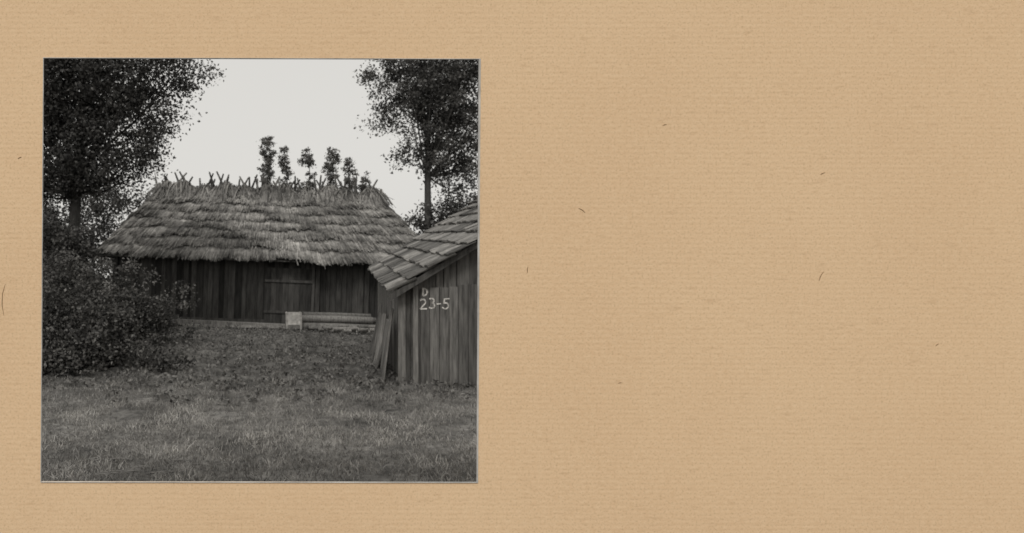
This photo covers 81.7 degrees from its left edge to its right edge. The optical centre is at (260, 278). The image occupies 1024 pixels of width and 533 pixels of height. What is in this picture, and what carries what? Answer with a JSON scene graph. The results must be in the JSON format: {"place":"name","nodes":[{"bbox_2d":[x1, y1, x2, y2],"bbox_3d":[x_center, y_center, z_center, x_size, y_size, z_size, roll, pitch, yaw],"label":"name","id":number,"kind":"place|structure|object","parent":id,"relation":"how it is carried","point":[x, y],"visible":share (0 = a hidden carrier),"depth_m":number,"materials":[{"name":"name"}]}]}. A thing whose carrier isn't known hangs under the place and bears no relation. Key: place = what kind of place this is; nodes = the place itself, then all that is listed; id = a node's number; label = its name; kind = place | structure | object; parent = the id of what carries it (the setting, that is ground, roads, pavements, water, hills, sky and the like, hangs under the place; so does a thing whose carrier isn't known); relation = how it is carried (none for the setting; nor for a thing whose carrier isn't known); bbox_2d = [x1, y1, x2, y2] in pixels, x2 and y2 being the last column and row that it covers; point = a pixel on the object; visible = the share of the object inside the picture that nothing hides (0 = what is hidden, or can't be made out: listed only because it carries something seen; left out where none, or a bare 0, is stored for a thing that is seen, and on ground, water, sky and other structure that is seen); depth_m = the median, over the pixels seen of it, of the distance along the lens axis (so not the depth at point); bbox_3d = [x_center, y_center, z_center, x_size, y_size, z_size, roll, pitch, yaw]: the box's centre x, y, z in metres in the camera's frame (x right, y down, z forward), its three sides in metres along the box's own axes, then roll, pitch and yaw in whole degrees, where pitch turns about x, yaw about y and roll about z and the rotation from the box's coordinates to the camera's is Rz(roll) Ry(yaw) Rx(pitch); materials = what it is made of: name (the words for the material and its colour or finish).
{"place":"outdoors","nodes":[
{"label":"outdoors","id":0,"kind":"place"},
{"bbox_2d":[42,280,476,481],"bbox_3d":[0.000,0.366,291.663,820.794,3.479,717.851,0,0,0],"label":"ground","id":1,"kind":"structure","parent":0,"point":[125,414],"depth_m":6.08,"materials":[{"name":"grey plant"}]},
{"bbox_2d":[43,212,120,301],"bbox_3d":[-4.354,0.095,11.448,2.563,3.198,1.910,0,0,0],"label":"bush","id":2,"kind":"object","parent":1,"relation":"on","point":[52,240],"visible":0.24,"depth_m":11.34,"materials":[{"name":"black plant"}]},
{"bbox_2d":[43,176,155,303],"bbox_3d":[-8.675,-1.768,24.973,10.031,7.063,6.086,0,0,0],"label":"thicket","id":3,"kind":"object","parent":1,"relation":"on","point":[119,203],"visible":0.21,"depth_m":24.64,"materials":[{"name":"black plant"}]},
{"bbox_2d":[42,246,196,377],"bbox_3d":[-2.889,0.757,9.330,3.544,2.725,2.337,0,0,0],"label":"bush","id":4,"kind":"object","parent":1,"relation":"on","point":[85,339],"visible":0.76,"depth_m":9.13,"materials":[{"name":"black plant"}]},
{"bbox_2d":[43,59,226,241],"bbox_3d":[-4.718,-3.381,13.051,7.783,10.092,4.156,0,0,0],"label":"broadleaf tree","id":5,"kind":"object","parent":1,"relation":"on","point":[77,123],"visible":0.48,"depth_m":12.69,"materials":[{"name":"black plant"}]},
{"bbox_2d":[102,268,202,347],"bbox_3d":[-2.865,0.926,12.511,3.018,2.446,1.704,0,0,0],"label":"bush","id":6,"kind":"object","parent":1,"relation":"on","point":[156,330],"visible":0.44,"depth_m":12.37,"materials":[{"name":"black plant"}]},
{"bbox_2d":[80,456,232,474],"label":"scattered twigs","id":7,"kind":"object","parent":1,"relation":"on","point":[141,466],"visible":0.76,"depth_m":4.40,"materials":[{"name":"wood"}]},
{"bbox_2d":[176,319,284,328],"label":"timber beam","id":8,"kind":"structure","parent":1,"relation":"on","point":[213,323],"depth_m":16.93,"materials":[{"name":"grey wood"}]},
{"bbox_2d":[92,171,417,323],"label":"thatched barn","id":9,"kind":"structure","parent":1,"relation":"on","point":[265,252],"depth_m":18.11,"materials":[{"name":"grey plant"}]},
{"bbox_2d":[263,266,314,323],"bbox_3d":[0.978,0.582,17.970,1.723,2.107,0.092,2,0,0],"label":"barn door","id":10,"kind":"structure","parent":9,"relation":"in","point":[293,289],"depth_m":17.97,"materials":[{"name":"grey wood"}]},
{"bbox_2d":[42,321,476,404],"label":"weeds","id":11,"kind":"object","parent":1,"relation":"on","point":[350,378],"visible":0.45,"depth_m":8.82,"materials":[{"name":"grey plant"}]},
{"bbox_2d":[285,312,301,329],"bbox_3d":[1.050,1.327,16.800,0.520,0.540,0.422,0,0,0],"label":"wooden crate","id":12,"kind":"object","parent":1,"relation":"on","point":[293,320],"visible":0.98,"depth_m":16.60,"materials":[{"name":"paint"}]},
{"bbox_2d":[257,136,389,204],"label":"distant trees","id":13,"kind":"object","parent":1,"relation":"on","point":[268,160],"visible":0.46,"depth_m":39.87,"materials":[{"name":"black plant"}]},
{"bbox_2d":[299,312,375,332],"bbox_3d":[2.725,1.401,16.671,2.994,0.596,1.568,2,0,0],"label":"log pile","id":14,"kind":"object","parent":1,"relation":"on","point":[331,322],"visible":0.85,"depth_m":16.99,"materials":[{"name":"grey wood"}]},
{"bbox_2d":[369,303,393,378],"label":"leaning boards","id":15,"kind":"object","parent":1,"relation":"on","point":[381,343],"visible":0.86,"depth_m":9.21,"materials":[{"name":"grey wood"}]},
{"bbox_2d":[352,59,477,229],"bbox_3d":[8.512,-5.935,24.207,8.590,15.865,5.800,0,0,0],"label":"broadleaf tree","id":16,"kind":"object","parent":1,"relation":"on","point":[427,98],"visible":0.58,"depth_m":23.64,"materials":[{"name":"black plant"}]},
{"bbox_2d":[368,199,477,389],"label":"wooden shed","id":17,"kind":"structure","parent":1,"relation":"on","point":[427,285],"depth_m":7.90,"materials":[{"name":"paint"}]},
{"bbox_2d":[413,284,476,388],"bbox_3d":[2.868,0.731,7.844,1.157,1.866,0.063,0,0,9],"label":"shed door","id":18,"kind":"structure","parent":17,"relation":"in","point":[451,332],"depth_m":7.85,"materials":[{"name":"grey wood"}]},
{"bbox_2d":[401,187,477,249],"bbox_3d":[8.584,-1.266,24.042,6.045,6.056,3.621,0,0,0],"label":"thicket","id":19,"kind":"object","parent":1,"relation":"on","point":[453,207],"visible":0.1,"depth_m":23.76,"materials":[{"name":"black plant"}]},
{"bbox_2d":[43,59,477,277],"label":"sky","id":20,"kind":"structure","parent":0,"point":[315,104],"materials":[{"name":"white"}]},
{"bbox_2d":[0,0,1023,532],"bbox_3d":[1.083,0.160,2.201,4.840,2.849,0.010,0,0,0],"label":"mounting card","id":21,"kind":"object","parent":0,"point":[750,266],"visible":1,"depth_m":2.20,"materials":[{"name":"brown paper"}]}
]}

